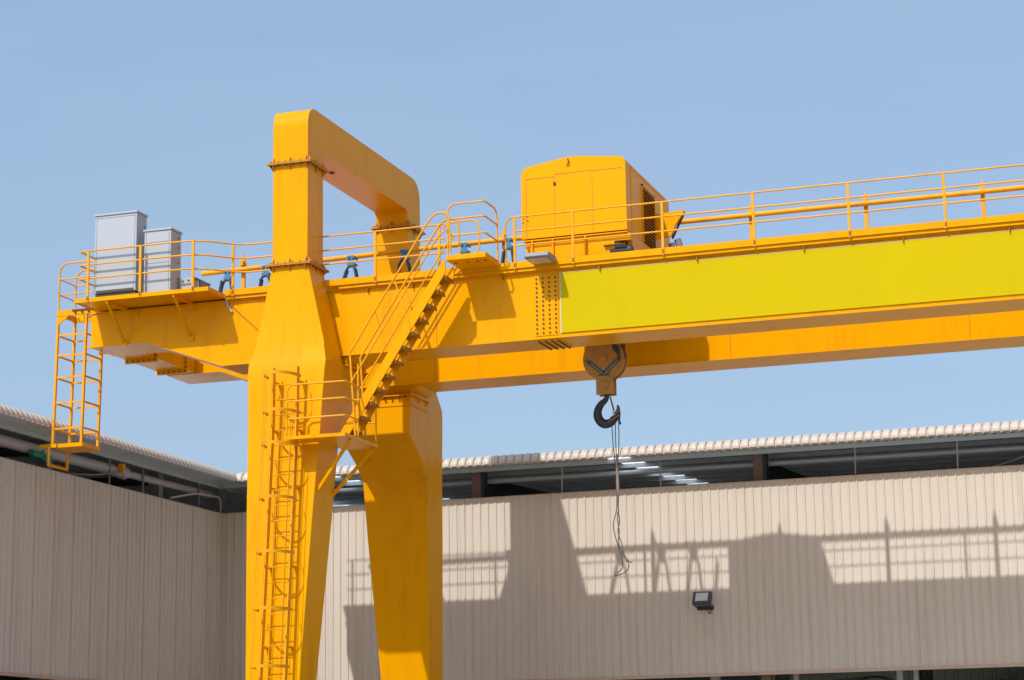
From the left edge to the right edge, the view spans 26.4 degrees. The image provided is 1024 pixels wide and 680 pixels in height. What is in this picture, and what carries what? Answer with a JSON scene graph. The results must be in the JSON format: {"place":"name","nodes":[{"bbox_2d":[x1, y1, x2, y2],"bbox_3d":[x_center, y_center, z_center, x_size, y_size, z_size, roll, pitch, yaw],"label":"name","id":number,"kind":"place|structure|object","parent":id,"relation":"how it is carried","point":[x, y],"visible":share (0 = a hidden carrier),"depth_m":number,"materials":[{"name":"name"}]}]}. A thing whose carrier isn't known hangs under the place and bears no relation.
{"place":"outdoors","nodes":[
{"label":"outdoors","id":0,"kind":"place"},
{"bbox_2d":[0,404,1023,679],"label":"warehouse","id":1,"kind":"structure","parent":0,"point":[890,554],"depth_m":62.79,"materials":[{"name":"white metal"}]},
{"bbox_2d":[692,591,713,613],"bbox_3d":[5.465,7.501,62.398,0.540,0.616,0.556,-5,-12,18],"label":"floodlight","id":2,"kind":"object","parent":1,"relation":"attached to","point":[699,599],"visible":1,"depth_m":62.27,"materials":[{"name":"metal"}]},
{"bbox_2d":[0,0,1023,506],"label":"sky","id":3,"kind":"structure","parent":0,"point":[165,111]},
{"label":"ground","id":4,"kind":"structure","parent":0,"visible":0},
{"bbox_2d":[39,109,1023,679],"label":"gantry crane","id":5,"kind":"object","parent":4,"relation":"on","point":[363,371],"visible":0.95,"depth_m":53.45,"materials":[{"name":"yellow paint"}]},
{"bbox_2d":[94,210,147,296],"bbox_3d":[-10.031,-2.153,55.968,1.240,2.160,0.600,-5,-12,18],"label":"electrical cabinet","id":6,"kind":"object","parent":5,"relation":"on","point":[120,229],"visible":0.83,"depth_m":55.73,"materials":[{"name":"white metal"}]},
{"bbox_2d":[143,227,182,291],"bbox_3d":[-8.889,-1.924,55.560,0.800,1.730,0.620,-5,-12,18],"label":"electrical cabinet","id":7,"kind":"object","parent":5,"relation":"on","point":[162,281],"visible":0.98,"depth_m":55.34,"materials":[{"name":"white metal"}]},
{"bbox_2d":[179,277,210,288],"bbox_3d":[-8.094,-1.293,55.762,0.430,0.430,0.920,-5,-12,18],"label":"junction box","id":8,"kind":"object","parent":5,"relation":"attached to","point":[185,283],"visible":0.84,"depth_m":55.41,"materials":[{"name":"grey paint"}]},
{"bbox_2d":[218,269,262,292],"bbox_3d":[-7.681,-0.806,61.055,1.617,2.413,0.343,-5,-12,18],"label":"cable carrier","id":9,"kind":"object","parent":5,"relation":"hanging from","point":[227,277],"visible":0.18,"depth_m":61.23,"materials":[{"name":"metal"}]},
{"bbox_2d":[260,265,348,280],"bbox_3d":[-5.729,-0.986,60.417,2.654,2.413,0.343,-5,-12,18],"label":"cable carrier","id":10,"kind":"object","parent":5,"relation":"hanging from","point":[268,274],"visible":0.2,"depth_m":60.86,"materials":[{"name":"metal"}]},
{"bbox_2d":[346,255,400,276],"bbox_3d":[-3.765,-1.186,59.779,1.639,2.413,0.343,-5,-12,18],"label":"cable carrier","id":11,"kind":"object","parent":5,"relation":"hanging from","point":[351,258],"visible":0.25,"depth_m":60.07,"materials":[{"name":"metal"}]},
{"bbox_2d":[399,249,456,271],"bbox_3d":[-2.197,-1.339,59.268,1.820,2.413,0.343,-5,-12,18],"label":"cable carrier","id":12,"kind":"object","parent":5,"relation":"hanging from","point":[403,252],"visible":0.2,"depth_m":59.60,"materials":[{"name":"metal"}]},
{"bbox_2d":[460,242,504,262],"bbox_3d":[-0.776,-1.482,58.806,1.329,2.413,0.343,-5,-12,18],"label":"cable carrier","id":13,"kind":"object","parent":5,"relation":"hanging from","point":[464,246],"visible":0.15,"depth_m":59.06,"materials":[{"name":"metal"}]},
{"bbox_2d":[503,237,513,261],"bbox_3d":[0.270,-1.583,58.465,1.029,2.413,0.343,-5,-12,18],"label":"cable carrier","id":14,"kind":"object","parent":5,"relation":"hanging from","point":[509,245],"visible":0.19,"depth_m":58.67,"materials":[{"name":"metal"}]},
{"bbox_2d":[524,251,556,263],"bbox_3d":[0.683,-2.000,52.366,0.600,0.227,0.693,-5,-12,18],"label":"floodlight","id":15,"kind":"object","parent":5,"relation":"attached to","point":[540,257],"visible":1,"depth_m":52.13,"materials":[{"name":"white metal"}]},
{"bbox_2d":[521,156,684,260],"bbox_3d":[2.556,-2.769,55.304,3.442,2.805,4.650,-5,-12,18],"label":"hoist trolley","id":16,"kind":"object","parent":5,"relation":"on","point":[572,183],"visible":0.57,"depth_m":53.52,"materials":[{"name":"yellow metal"}]},
{"bbox_2d":[583,343,627,427],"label":"hook block","id":17,"kind":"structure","parent":16,"relation":"hanging from","point":[605,366],"depth_m":54.53,"materials":[{"name":"paint"}]},
{"bbox_2d":[608,406,631,576],"bbox_3d":[2.671,3.721,53.929,0.489,4.209,0.180,-5,-12,18],"label":"lifting sling","id":18,"kind":"object","parent":17,"relation":"hanging from","point":[617,470],"visible":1,"depth_m":54.00,"materials":[{"name":"metal"}]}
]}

